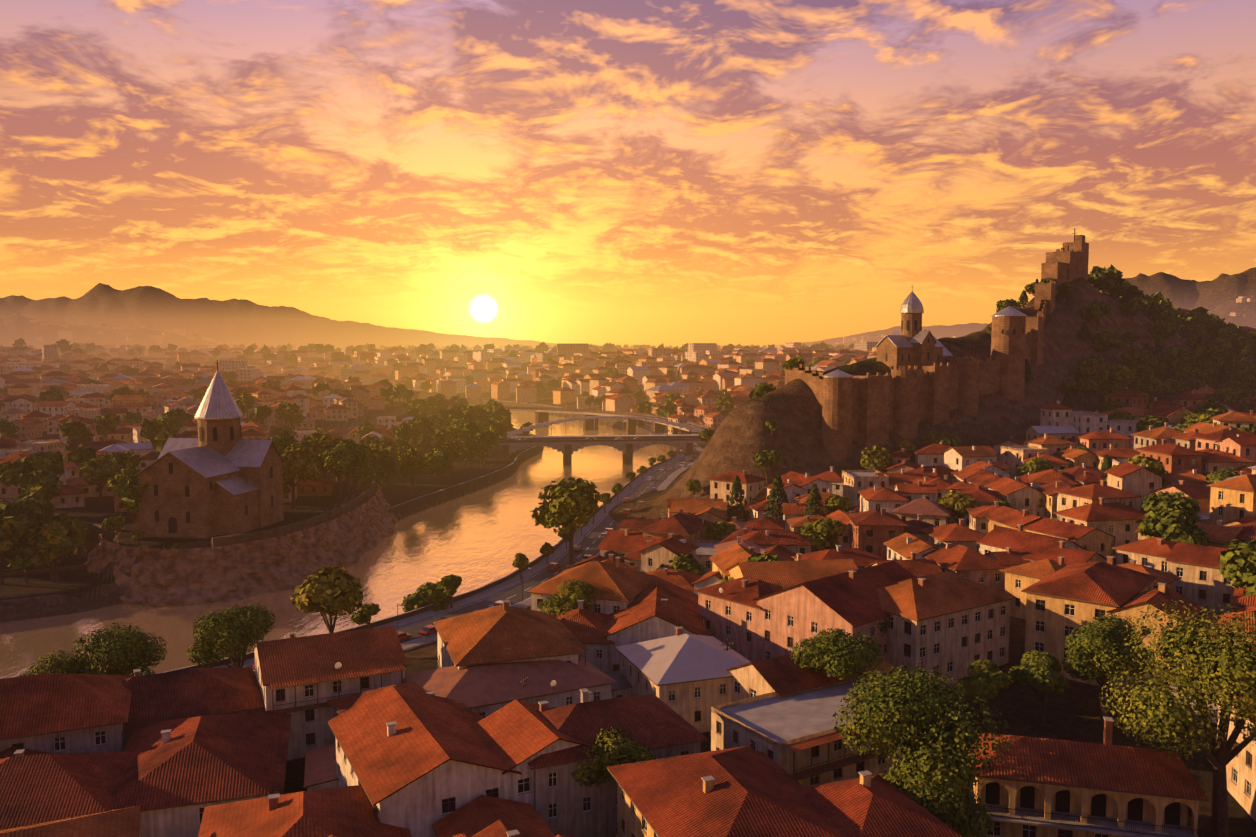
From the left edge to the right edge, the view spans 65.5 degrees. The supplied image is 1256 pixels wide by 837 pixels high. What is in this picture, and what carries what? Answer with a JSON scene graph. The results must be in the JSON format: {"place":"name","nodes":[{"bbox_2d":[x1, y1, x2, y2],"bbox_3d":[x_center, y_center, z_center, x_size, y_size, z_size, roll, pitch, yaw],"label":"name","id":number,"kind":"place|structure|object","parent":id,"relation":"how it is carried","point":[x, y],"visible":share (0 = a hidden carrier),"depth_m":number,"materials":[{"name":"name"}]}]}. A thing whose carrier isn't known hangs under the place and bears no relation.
{"place":"outdoors","nodes":[
{"label":"outdoors","id":0,"kind":"place"},
{"bbox_2d":[0,411,669,678],"bbox_3d":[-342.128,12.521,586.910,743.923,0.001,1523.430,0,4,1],"label":"river water","id":1,"kind":"structure","parent":0,"point":[478,539],"depth_m":253.03,"materials":[{"name":"brown liquid"}]},
{"bbox_2d":[156,400,703,673],"bbox_3d":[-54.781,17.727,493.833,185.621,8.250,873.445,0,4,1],"label":"embankment road","id":2,"kind":"structure","parent":0,"point":[488,595],"depth_m":220.59,"materials":[{"name":"grey asphalt"}]},
{"bbox_2d":[32,402,696,671],"bbox_3d":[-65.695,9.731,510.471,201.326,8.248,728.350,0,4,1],"label":"cars","id":3,"kind":"object","parent":2,"relation":"on","point":[428,630],"visible":0.4,"depth_m":231.68,"materials":[{"name":"white paint"}]},
{"bbox_2d":[0,267,1255,836],"bbox_3d":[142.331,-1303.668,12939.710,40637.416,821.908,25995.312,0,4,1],"label":"ground terrain","id":4,"kind":"structure","parent":0,"point":[744,435],"depth_m":330.07,"materials":[{"name":"brown soil"}]},
{"bbox_2d":[2,479,374,575],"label":"embankment wall","id":5,"kind":"structure","parent":4,"relation":"on","point":[92,538],"depth_m":237.14,"materials":[{"name":"stone"}]},
{"bbox_2d":[133,360,284,537],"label":"church","id":6,"kind":"structure","parent":4,"relation":"on","point":[199,486],"depth_m":234.21,"materials":[{"name":"stone"}]},
{"bbox_2d":[83,485,398,606],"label":"cliff rock","id":7,"kind":"object","parent":4,"relation":"on","point":[196,576],"visible":0.75,"depth_m":220.41,"materials":[{"name":"brown stone"}]},
{"bbox_2d":[388,428,541,515],"bbox_3d":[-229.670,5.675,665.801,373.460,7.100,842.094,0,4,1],"label":"quay wall","id":8,"kind":"structure","parent":4,"relation":"on","point":[402,508],"depth_m":362.28,"materials":[{"name":"stone"}]},
{"bbox_2d":[431,405,709,434],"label":"bridge","id":9,"kind":"structure","parent":4,"relation":"on","point":[541,414],"depth_m":637.74,"materials":[{"name":"concrete"}]},
{"bbox_2d":[491,416,705,465],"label":"bridge","id":10,"kind":"structure","parent":4,"relation":"on","point":[626,445],"depth_m":462.70,"materials":[{"name":"concrete"}]},
{"bbox_2d":[0,308,1208,511],"bbox_3d":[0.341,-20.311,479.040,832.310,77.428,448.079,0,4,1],"label":"city","id":11,"kind":"object","parent":4,"relation":"on","point":[30,416],"visible":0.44,"depth_m":481.27,"materials":[{"name":"brick"}]},
{"bbox_2d":[0,264,1255,836],"bbox_3d":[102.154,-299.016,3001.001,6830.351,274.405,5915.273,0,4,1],"label":"tree","id":12,"kind":"object","parent":4,"relation":"on","point":[938,774],"depth_m":191.01,"materials":[{"name":"green plant"}]},
{"bbox_2d":[0,468,1255,836],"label":"old town houses","id":13,"kind":"structure","parent":4,"relation":"on","point":[470,736],"depth_m":112.11,"materials":[{"name":"tile"}]},
{"bbox_2d":[0,296,1255,415],"bbox_3d":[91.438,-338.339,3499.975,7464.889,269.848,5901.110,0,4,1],"label":"city","id":14,"kind":"object","parent":4,"relation":"on","point":[503,375],"visible":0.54,"depth_m":1008.42,"materials":[{"name":"brick"}]},
{"bbox_2d":[260,396,1127,686],"bbox_3d":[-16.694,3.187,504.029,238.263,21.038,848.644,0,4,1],"label":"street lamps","id":15,"kind":"object","parent":4,"relation":"on","point":[614,528],"visible":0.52,"depth_m":165.08,"materials":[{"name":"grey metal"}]},
{"bbox_2d":[875,285,952,369],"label":"church","id":16,"kind":"structure","parent":4,"relation":"on","point":[911,343],"depth_m":318.66,"materials":[{"name":"stone"}]},
{"bbox_2d":[785,228,1088,460],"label":"fortress","id":17,"kind":"structure","parent":4,"relation":"on","point":[869,410],"depth_m":306.59,"materials":[{"name":"stone"}]},
{"bbox_2d":[667,385,1255,530],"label":"houses","id":18,"kind":"structure","parent":4,"relation":"on","point":[988,475],"depth_m":252.71,"materials":[{"name":"brick"}]},
{"bbox_2d":[0,0,1255,347],"label":"sky","id":19,"kind":"structure","parent":0,"point":[673,173],"materials":[{"name":"orange"}]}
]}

